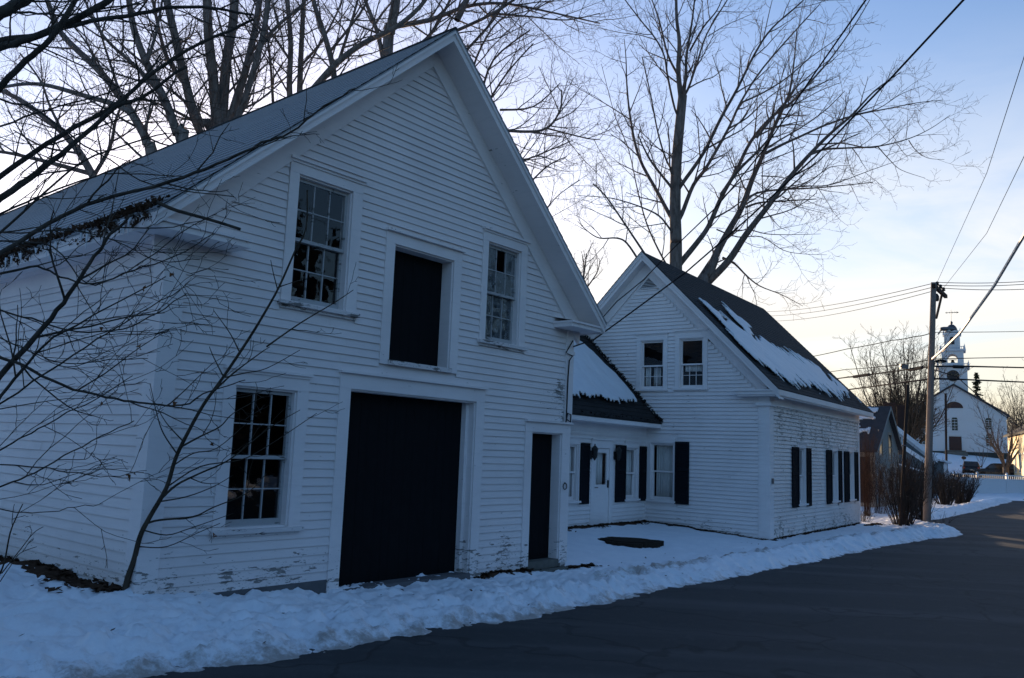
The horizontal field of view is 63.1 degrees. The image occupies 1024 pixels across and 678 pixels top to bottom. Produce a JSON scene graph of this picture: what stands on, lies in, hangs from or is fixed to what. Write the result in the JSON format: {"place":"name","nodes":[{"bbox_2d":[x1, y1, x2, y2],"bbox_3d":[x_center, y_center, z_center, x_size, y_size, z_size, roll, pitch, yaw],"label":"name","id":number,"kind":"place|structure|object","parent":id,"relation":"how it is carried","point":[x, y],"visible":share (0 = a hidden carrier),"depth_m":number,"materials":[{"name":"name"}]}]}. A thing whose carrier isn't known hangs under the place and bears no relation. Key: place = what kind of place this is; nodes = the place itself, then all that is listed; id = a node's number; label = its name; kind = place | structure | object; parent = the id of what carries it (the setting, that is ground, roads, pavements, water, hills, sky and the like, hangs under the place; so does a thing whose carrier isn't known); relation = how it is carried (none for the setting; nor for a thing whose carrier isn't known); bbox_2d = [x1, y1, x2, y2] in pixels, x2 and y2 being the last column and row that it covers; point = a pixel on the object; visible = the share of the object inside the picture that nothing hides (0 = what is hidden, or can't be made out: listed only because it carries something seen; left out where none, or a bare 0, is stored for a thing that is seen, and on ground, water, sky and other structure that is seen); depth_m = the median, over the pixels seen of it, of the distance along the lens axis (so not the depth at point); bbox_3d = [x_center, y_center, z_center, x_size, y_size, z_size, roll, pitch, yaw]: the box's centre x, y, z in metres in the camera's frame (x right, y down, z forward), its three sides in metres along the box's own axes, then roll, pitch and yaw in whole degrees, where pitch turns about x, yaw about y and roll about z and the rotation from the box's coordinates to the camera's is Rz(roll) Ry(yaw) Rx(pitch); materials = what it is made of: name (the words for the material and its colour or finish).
{"place":"outdoors","nodes":[
{"label":"outdoors","id":0,"kind":"place"},
{"bbox_2d":[0,11,166,194],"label":"bare tree","id":1,"kind":"object","parent":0,"point":[88,168],"visible":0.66,"depth_m":29.04,"materials":[{"name":"brown plant"}]},
{"bbox_2d":[279,0,444,85],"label":"bare tree","id":2,"kind":"object","parent":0,"point":[331,70],"visible":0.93,"depth_m":26.78,"materials":[{"name":"brown plant"}]},
{"bbox_2d":[0,496,1011,677],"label":"snow ground","id":3,"kind":"structure","parent":0,"point":[67,633],"depth_m":8.19,"materials":[{"name":"white snow"}]},
{"bbox_2d":[0,504,41,581],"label":"weed","id":4,"kind":"object","parent":3,"relation":"on","point":[1,571],"visible":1,"depth_m":5.50,"materials":[{"name":"brown plant"}]},
{"bbox_2d":[0,0,250,159],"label":"bare tree","id":5,"kind":"object","parent":3,"relation":"on","point":[160,93],"visible":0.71,"depth_m":24.53,"materials":[{"name":"brown plant"}]},
{"bbox_2d":[39,0,342,146],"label":"bare tree","id":6,"kind":"object","parent":3,"relation":"on","point":[220,86],"visible":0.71,"depth_m":25.86,"materials":[{"name":"brown plant"}]},
{"bbox_2d":[0,0,402,567],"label":"overhanging tree","id":7,"kind":"object","parent":3,"relation":"on","point":[52,31],"visible":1,"depth_m":6.54,"materials":[{"name":"brown plant"}]},
{"bbox_2d":[122,190,357,590],"bbox_3d":[-2.584,0.516,8.033,2.204,3.886,0.693,2,-8,5],"label":"sapling","id":8,"kind":"object","parent":3,"relation":"on","point":[131,567],"visible":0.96,"depth_m":7.98,"materials":[{"name":"brown plant"}]},
{"bbox_2d":[226,0,380,101],"bbox_3d":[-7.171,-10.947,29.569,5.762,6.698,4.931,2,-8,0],"label":"bare tree","id":9,"kind":"object","parent":3,"relation":"on","point":[300,79],"visible":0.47,"depth_m":29.01,"materials":[{"name":"brown plant"}]},
{"bbox_2d":[0,27,606,596],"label":"barn","id":10,"kind":"structure","parent":3,"relation":"on","point":[462,315],"depth_m":10.35,"materials":[{"name":"paint"}]},
{"bbox_2d":[5,217,131,267],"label":"ice","id":11,"kind":"structure","parent":10,"relation":"attached to","point":[81,235],"depth_m":8.81,"materials":[{"name":"ice"}]},
{"bbox_2d":[0,190,171,268],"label":"eave debris","id":12,"kind":"object","parent":10,"relation":"on","point":[129,210],"visible":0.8,"depth_m":8.75,"materials":[{"name":"brown plant"}]},
{"bbox_2d":[209,365,313,538],"bbox_3d":[-2.769,1.240,9.178,0.228,1.802,1.146,-4,-10,39],"label":"window","id":13,"kind":"structure","parent":10,"relation":"in","point":[295,385],"depth_m":9.27,"materials":[{"name":"paint"}]},
{"bbox_2d":[277,154,367,320],"bbox_3d":[-2.283,-1.172,9.982,0.228,1.773,1.149,-4,-10,39],"label":"window","id":14,"kind":"structure","parent":10,"relation":"in","point":[301,170],"depth_m":10.07,"materials":[{"name":"paint"}]},
{"bbox_2d":[477,226,530,352],"bbox_3d":[-0.156,-0.714,12.544,0.228,1.746,1.101,-4,-10,39],"label":"window","id":15,"kind":"structure","parent":10,"relation":"in","point":[495,239],"depth_m":12.66,"materials":[{"name":"paint"}]},
{"bbox_2d":[580,0,865,336],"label":"service cable","id":16,"kind":"object","parent":10,"relation":"attached to","point":[853,17],"visible":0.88,"depth_m":11.83,"materials":[{"name":"black rubber"}]},
{"bbox_2d":[573,0,963,346],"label":"service cable","id":17,"kind":"object","parent":10,"relation":"attached to","point":[873,96],"visible":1,"depth_m":11.12,"materials":[{"name":"black rubber"}]},
{"bbox_2d":[0,520,889,643],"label":"leaf litter","id":18,"kind":"object","parent":3,"relation":"on","point":[38,568],"visible":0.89,"depth_m":9.20,"materials":[{"name":"brown plant"}]},
{"bbox_2d":[318,0,653,69],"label":"bare tree","id":19,"kind":"object","parent":3,"relation":"on","point":[462,7],"visible":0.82,"depth_m":30.13,"materials":[{"name":"brown plant"}]},
{"bbox_2d":[444,0,653,220],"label":"bare tree","id":20,"kind":"object","parent":3,"relation":"on","point":[537,131],"visible":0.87,"depth_m":33.04,"materials":[{"name":"brown plant"}]},
{"bbox_2d":[572,239,613,286],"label":"bare tree","id":21,"kind":"object","parent":3,"relation":"on","point":[590,267],"visible":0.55,"depth_m":47.81,"materials":[{"name":"brown plant"}]},
{"bbox_2d":[598,537,663,547],"bbox_3d":[2.421,4.204,17.207,1.265,0.136,1.277,-2,-9,31],"label":"bare soil patch","id":22,"kind":"object","parent":3,"relation":"on","point":[632,542],"visible":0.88,"depth_m":16.85,"materials":[{"name":"soil"}]},
{"bbox_2d":[568,251,873,539],"bbox_3d":[3.399,1.632,22.828,8.259,7.891,18.170,-3,-9,35],"label":"farmhouse","id":23,"kind":"object","parent":3,"relation":"on","point":[717,426],"visible":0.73,"depth_m":21.62,"materials":[{"name":"paint"}]},
{"bbox_2d":[568,436,582,503],"bbox_3d":[1.280,2.988,19.053,0.255,1.540,0.835,-3,-9,35],"label":"window","id":24,"kind":"structure","parent":23,"relation":"in","point":[575,441],"depth_m":19.28,"materials":[{"name":"paint"}]},
{"bbox_2d":[573,340,636,403],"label":"roof snow","id":25,"kind":"structure","parent":23,"relation":"on","point":[594,374],"depth_m":21.05,"materials":[{"name":"white snow"}]},
{"bbox_2d":[624,440,640,501],"bbox_3d":[3.012,3.393,21.451,0.254,1.547,0.835,-3,-9,35],"label":"window","id":26,"kind":"structure","parent":23,"relation":"in","point":[632,467],"depth_m":21.65,"materials":[{"name":"paint"}]},
{"bbox_2d":[634,332,668,391],"bbox_3d":[3.818,0.644,22.454,0.976,1.603,0.354,-3,-9,35],"label":"window","id":27,"kind":"structure","parent":23,"relation":"in","point":[655,337],"depth_m":22.48,"materials":[{"name":"paint"}]},
{"bbox_2d":[645,438,675,503],"bbox_3d":[3.917,3.445,21.867,0.896,1.671,0.254,-3,-9,35],"label":"window","id":28,"kind":"structure","parent":23,"relation":"in","point":[665,470],"depth_m":21.92,"materials":[{"name":"paint"}]},
{"bbox_2d":[673,328,708,391],"bbox_3d":[4.701,0.563,21.768,0.966,1.614,0.254,-3,-9,35],"label":"window","id":29,"kind":"structure","parent":23,"relation":"in","point":[690,334],"depth_m":21.80,"materials":[{"name":"paint"}]},
{"bbox_2d":[698,297,860,402],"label":"roof snow","id":30,"kind":"structure","parent":23,"relation":"on","point":[792,367],"depth_m":23.09,"materials":[{"name":"white snow"}]},
{"bbox_2d":[796,441,808,506],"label":"window","id":31,"kind":"structure","parent":23,"relation":"in","point":[802,445],"depth_m":22.51,"materials":[{"name":"paint"}]},
{"bbox_2d":[829,445,840,502],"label":"window","id":32,"kind":"structure","parent":23,"relation":"in","point":[834,448],"depth_m":25.12,"materials":[{"name":"paint"}]},
{"bbox_2d":[847,446,856,501],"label":"window","id":33,"kind":"structure","parent":23,"relation":"in","point":[851,449],"depth_m":26.67,"materials":[{"name":"paint"}]},
{"bbox_2d":[546,0,991,320],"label":"maple tree","id":34,"kind":"object","parent":3,"relation":"on","point":[710,273],"visible":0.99,"depth_m":31.92,"materials":[{"name":"brown plant"}]},
{"bbox_2d":[861,511,876,521],"bbox_3d":[11.875,6.025,28.241,0.813,0.552,0.924,2,-8,0],"label":"weed","id":35,"kind":"object","parent":3,"relation":"on","point":[864,517],"visible":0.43,"depth_m":28.16,"materials":[{"name":"brown plant"}]},
{"bbox_2d":[859,425,885,515],"bbox_3d":[13.302,4.883,31.272,1.541,3.704,1.505,2,-8,0],"label":"shrub","id":36,"kind":"object","parent":3,"relation":"on","point":[865,497],"visible":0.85,"depth_m":31.09,"materials":[{"name":"brown plant"}]},
{"bbox_2d":[859,406,902,507],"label":"cottage","id":37,"kind":"structure","parent":3,"relation":"on","point":[883,422],"depth_m":39.08,"materials":[{"name":"grey"}]},
{"bbox_2d":[859,407,878,433],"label":"roof snow","id":38,"kind":"structure","parent":37,"relation":"on","point":[874,410],"depth_m":39.25,"materials":[{"name":"white snow"}]},
{"bbox_2d":[878,429,883,456],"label":"window","id":39,"kind":"structure","parent":37,"relation":"in","point":[881,447],"depth_m":38.56,"materials":[{"name":"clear glass"}]},
{"bbox_2d":[879,464,882,492],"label":"window","id":40,"kind":"structure","parent":37,"relation":"in","point":[880,464],"depth_m":38.33,"materials":[{"name":"glass"}]},
{"bbox_2d":[888,432,892,461],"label":"window","id":41,"kind":"structure","parent":37,"relation":"in","point":[890,455],"depth_m":40.06,"materials":[{"name":"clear glass"}]},
{"bbox_2d":[862,451,901,513],"bbox_3d":[14.626,5.697,33.127,1.865,2.674,2.082,-5,-10,42],"label":"shrub","id":42,"kind":"object","parent":3,"relation":"on","point":[876,508],"visible":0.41,"depth_m":33.07,"materials":[{"name":"brown plant"}]},
{"bbox_2d":[866,449,935,525],"bbox_3d":[12.869,4.943,27.542,2.183,2.591,1.976,8,-10,-38],"label":"shrub","id":43,"kind":"object","parent":3,"relation":"on","point":[913,498],"visible":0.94,"depth_m":27.31,"materials":[{"name":"brown plant"}]},
{"bbox_2d":[899,385,908,525],"bbox_3d":[12.690,3.816,26.995,0.214,4.632,0.691,2,-8,0],"label":"leaning post","id":44,"kind":"object","parent":3,"relation":"on","point":[904,445],"visible":0.92,"depth_m":26.95,"materials":[{"name":"brown wood"}]},
{"bbox_2d":[892,445,946,520],"bbox_3d":[14.532,5.200,29.743,1.994,2.848,1.844,0,-8,18],"label":"shrub","id":45,"kind":"object","parent":3,"relation":"on","point":[919,516],"visible":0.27,"depth_m":29.44,"materials":[{"name":"brown plant"}]},
{"bbox_2d":[923,281,947,521],"bbox_3d":[14.464,2.207,28.568,0.904,8.371,2.820,-2,-9,30],"label":"utility pole","id":46,"kind":"object","parent":3,"relation":"on","point":[934,297],"visible":0.98,"depth_m":27.92,"materials":[{"name":"brown wood"}]},
{"bbox_2d":[767,284,929,311],"bbox_3d":[16.306,-1.952,44.261,0.022,4.366,31.382,1,-8,6],"label":"power line","id":47,"kind":"object","parent":46,"relation":"attached to","point":[855,300],"visible":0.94,"depth_m":37.06,"materials":[{"name":"black metal"}]},
{"bbox_2d":[777,285,938,315],"bbox_3d":[16.629,-1.764,44.548,0.022,4.040,30.831,1,-8,6],"label":"power line","id":48,"kind":"object","parent":46,"relation":"attached to","point":[863,303],"visible":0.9,"depth_m":37.14,"materials":[{"name":"black metal"}]},
{"bbox_2d":[784,288,941,320],"bbox_3d":[17.191,-1.551,44.836,0.022,3.684,30.340,1,-8,7],"label":"power line","id":49,"kind":"object","parent":46,"relation":"attached to","point":[862,308],"visible":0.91,"depth_m":39.11,"materials":[{"name":"black metal"}]},
{"bbox_2d":[816,333,928,355],"bbox_3d":[13.773,0.379,33.998,0.292,0.512,12.046,2,-8,-1],"label":"service wire","id":50,"kind":"object","parent":46,"relation":"attached to","point":[874,344],"visible":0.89,"depth_m":31.53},
{"bbox_2d":[830,360,927,371],"bbox_3d":[13.939,1.165,34.011,0.617,0.705,12.030,2,-8,2],"label":"telephone wire","id":51,"kind":"object","parent":46,"relation":"attached to","point":[879,366],"visible":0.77,"depth_m":31.15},
{"bbox_2d":[838,366,927,378],"bbox_3d":[13.940,1.476,34.012,0.639,0.552,12.054,2,-8,2],"label":"telephone cable","id":52,"kind":"object","parent":46,"relation":"attached to","point":[883,372],"visible":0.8,"depth_m":30.78,"materials":[{"name":"black rubber"}]},
{"bbox_2d":[852,373,869,377],"bbox_3d":[13.672,1.436,32.650,0.120,0.127,1.316,3,-8,-5],"label":"splice sleeve","id":53,"kind":"object","parent":52,"relation":"attached to","point":[861,375],"visible":1,"depth_m":32.55,"materials":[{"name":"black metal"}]},
{"bbox_2d":[899,364,908,368],"bbox_3d":[13.909,0.982,29.600,0.300,0.150,0.120,2,-8,0],"label":"junction box","id":54,"kind":"object","parent":52,"relation":"attached to","point":[904,366],"visible":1,"depth_m":29.54,"materials":[{"name":"grey metal"}]},
{"bbox_2d":[908,366,923,371],"bbox_3d":[13.991,1.028,28.900,0.120,0.125,1.009,2,-8,-1],"label":"splice sleeve","id":55,"kind":"object","parent":52,"relation":"attached to","point":[915,368],"visible":1,"depth_m":28.79,"materials":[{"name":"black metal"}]},
{"bbox_2d":[849,378,927,389],"bbox_3d":[14.013,2.024,34.006,0.495,0.339,12.089,2,-8,2],"label":"telephone cable","id":56,"kind":"object","parent":46,"relation":"attached to","point":[889,384],"visible":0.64,"depth_m":30.02,"materials":[{"name":"black rubber"}]},
{"bbox_2d":[938,327,954,334],"bbox_3d":[14.581,-0.273,27.999,0.487,0.281,0.355,7,-9,-30],"label":"street lamp","id":57,"kind":"object","parent":46,"relation":"attached to","point":[947,329],"visible":1,"depth_m":27.93,"materials":[{"name":"grey metal"}]},
{"bbox_2d":[931,232,1023,359],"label":"lit cable","id":58,"kind":"object","parent":46,"relation":"attached to","point":[1021,239],"visible":1,"depth_m":19.48,"materials":[{"name":"metal"}]},
{"bbox_2d":[934,378,1023,382],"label":"telephone cable","id":59,"kind":"object","parent":46,"relation":"attached to","point":[977,380],"visible":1,"depth_m":30.66,"materials":[{"name":"black rubber"}]},
{"bbox_2d":[935,365,1023,367],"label":"telephone cable","id":60,"kind":"object","parent":46,"relation":"attached to","point":[978,366],"visible":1,"depth_m":31.32,"materials":[{"name":"black rubber"}]},
{"bbox_2d":[953,365,963,368],"bbox_3d":[15.785,0.984,29.500,0.905,0.183,0.118,9,-10,-41],"label":"splice sleeve","id":61,"kind":"object","parent":60,"relation":"attached to","point":[960,366],"visible":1,"depth_m":29.43,"materials":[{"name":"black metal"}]},
{"bbox_2d":[935,370,1023,429],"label":"service wire","id":62,"kind":"object","parent":46,"relation":"attached to","point":[975,393],"visible":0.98,"depth_m":38.43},
{"bbox_2d":[935,331,1023,332],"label":"service wire","id":63,"kind":"object","parent":46,"relation":"attached to","point":[963,332],"visible":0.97,"depth_m":29.87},
{"bbox_2d":[937,57,1023,281],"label":"power line","id":64,"kind":"object","parent":46,"relation":"attached to","point":[992,154],"visible":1,"depth_m":16.12,"materials":[{"name":"black metal"}]},
{"bbox_2d":[937,357,1023,358],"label":"telephone wire","id":65,"kind":"object","parent":46,"relation":"attached to","point":[985,357],"visible":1,"depth_m":32.66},
{"bbox_2d":[939,281,1023,282],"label":"power line","id":66,"kind":"object","parent":46,"relation":"attached to","point":[998,282],"visible":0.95,"depth_m":29.65,"materials":[{"name":"black metal"}]},
{"bbox_2d":[942,284,1023,285],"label":"power line","id":67,"kind":"object","parent":46,"relation":"attached to","point":[989,285],"visible":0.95,"depth_m":29.90,"materials":[{"name":"black metal"}]},
{"bbox_2d":[945,157,1023,285],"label":"power line","id":68,"kind":"object","parent":46,"relation":"attached to","point":[995,215],"visible":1,"depth_m":17.74,"materials":[{"name":"black metal"}]},
{"bbox_2d":[945,288,1023,289],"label":"power line","id":69,"kind":"object","parent":46,"relation":"attached to","point":[982,289],"visible":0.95,"depth_m":30.02,"materials":[{"name":"black metal"}]},
{"bbox_2d":[919,467,966,504],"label":"hedge shrub","id":70,"kind":"object","parent":3,"relation":"on","point":[947,495],"visible":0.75,"depth_m":42.76,"materials":[{"name":"brown plant"}]},
{"bbox_2d":[931,512,956,522],"bbox_3d":[15.374,6.508,30.281,1.447,0.647,0.847,4,-8,-17],"label":"weed","id":71,"kind":"object","parent":3,"relation":"on","point":[942,519],"visible":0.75,"depth_m":30.12,"materials":[{"name":"brown plant"}]},
{"bbox_2d":[942,467,982,503],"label":"hedge shrub","id":72,"kind":"object","parent":3,"relation":"on","point":[966,494],"visible":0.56,"depth_m":44.30,"materials":[{"name":"brown plant"}]},
{"bbox_2d":[0,0,1023,435],"label":"sky","id":73,"kind":"structure","parent":0,"point":[904,241],"materials":[{"name":"blue"}]},
{"bbox_2d":[145,501,1023,677],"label":"road","id":74,"kind":"structure","parent":0,"point":[950,607],"depth_m":8.71,"materials":[{"name":"grey asphalt"}]},
{"bbox_2d":[950,475,1002,478],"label":"parking lot","id":75,"kind":"structure","parent":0,"point":[994,477],"depth_m":93.88,"materials":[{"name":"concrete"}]},
{"bbox_2d":[960,461,981,475],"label":"parked car","id":76,"kind":"object","parent":75,"relation":"on","point":[971,465],"visible":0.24,"depth_m":93.42,"materials":[{"name":"paint"}]},
{"bbox_2d":[974,463,1013,478],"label":"parked car","id":77,"kind":"object","parent":75,"relation":"on","point":[995,468],"visible":0.6,"depth_m":91.52,"materials":[{"name":"paint"}]},
{"bbox_2d":[933,452,1023,500],"bbox_3d":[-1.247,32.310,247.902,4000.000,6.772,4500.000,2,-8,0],"label":"ground","id":78,"kind":"structure","parent":0,"point":[957,461],"depth_m":103.09,"materials":[{"name":"white snow"}]},
{"bbox_2d":[852,377,882,405],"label":"bare tree","id":79,"kind":"object","parent":78,"relation":"on","point":[863,396],"visible":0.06,"depth_m":90.82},
{"bbox_2d":[832,321,972,443],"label":"bare tree","id":80,"kind":"object","parent":78,"relation":"on","point":[916,424],"visible":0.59,"depth_m":78.03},
{"bbox_2d":[883,403,951,488],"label":"blue grey house","id":81,"kind":"structure","parent":78,"relation":"on","point":[917,448],"depth_m":57.56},
{"bbox_2d":[944,393,947,469],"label":"pole","id":82,"kind":"object","parent":78,"relation":"on","point":[946,451],"visible":0.65,"depth_m":74.93,"materials":[{"name":"brown wood"}]},
{"bbox_2d":[916,311,1009,458],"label":"church","id":83,"kind":"structure","parent":78,"relation":"on","point":[962,415],"depth_m":110.33,"materials":[{"name":"white wood"}]},
{"bbox_2d":[952,417,957,429],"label":"window","id":84,"kind":"structure","parent":83,"relation":"in","point":[955,423],"depth_m":110.45,"materials":[{"name":"glass"}]},
{"bbox_2d":[948,402,962,407],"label":"fan window","id":85,"kind":"structure","parent":83,"relation":"in","point":[953,405],"depth_m":110.72,"materials":[{"name":"black glass"}]},
{"bbox_2d":[949,436,961,449],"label":"door","id":86,"kind":"structure","parent":83,"relation":"in","point":[955,443],"depth_m":110.13,"materials":[{"name":"brown wood"}]},
{"bbox_2d":[985,418,991,429],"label":"window","id":87,"kind":"structure","parent":83,"relation":"in","point":[987,419],"depth_m":108.67,"materials":[{"name":"glass"}]},
{"bbox_2d":[986,435,991,445],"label":"window","id":88,"kind":"structure","parent":83,"relation":"in","point":[987,438],"depth_m":108.43,"materials":[{"name":"glass"}]},
{"bbox_2d":[972,372,984,400],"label":"conifer","id":89,"kind":"object","parent":78,"relation":"on","point":[976,387],"visible":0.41,"depth_m":136.49,"materials":[{"name":"green plant"}]},
{"bbox_2d":[971,442,987,468],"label":"bare tree","id":90,"kind":"object","parent":78,"relation":"on","point":[982,457],"visible":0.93,"depth_m":101.14,"materials":[{"name":"brown plant"}]},
{"bbox_2d":[947,470,1023,493],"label":"vinyl fence","id":91,"kind":"object","parent":78,"relation":"on","point":[1005,485],"visible":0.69,"depth_m":61.91,"materials":[{"name":"white plastic"}]},
{"bbox_2d":[967,394,1023,478],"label":"bare tree","id":92,"kind":"object","parent":78,"relation":"on","point":[1009,460],"visible":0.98,"depth_m":88.19,"materials":[{"name":"brown plant"}]},
{"bbox_2d":[973,381,1023,434],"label":"skyline tree","id":93,"kind":"object","parent":78,"relation":"on","point":[1015,426],"visible":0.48,"depth_m":126.18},
{"bbox_2d":[986,387,1023,439],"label":"skyline tree","id":94,"kind":"object","parent":78,"relation":"on","point":[1008,406],"visible":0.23,"depth_m":136.16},
{"bbox_2d":[997,359,1023,433],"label":"skyline tree","id":95,"kind":"object","parent":78,"relation":"on","point":[1016,408],"visible":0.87,"depth_m":121.59,"materials":[{"name":"brown plant"}]},
{"bbox_2d":[1003,425,1023,479],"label":"yellow house","id":96,"kind":"structure","parent":78,"relation":"on","point":[1018,462],"depth_m":86.89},
{"bbox_2d":[1014,453,1016,472],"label":"window","id":97,"kind":"structure","parent":96,"relation":"in","point":[1015,460],"depth_m":89.30,"materials":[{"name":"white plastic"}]},
{"bbox_2d":[1019,453,1021,472],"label":"window","id":98,"kind":"structure","parent":96,"relation":"in","point":[1019,453],"depth_m":86.38,"materials":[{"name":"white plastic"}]}
]}

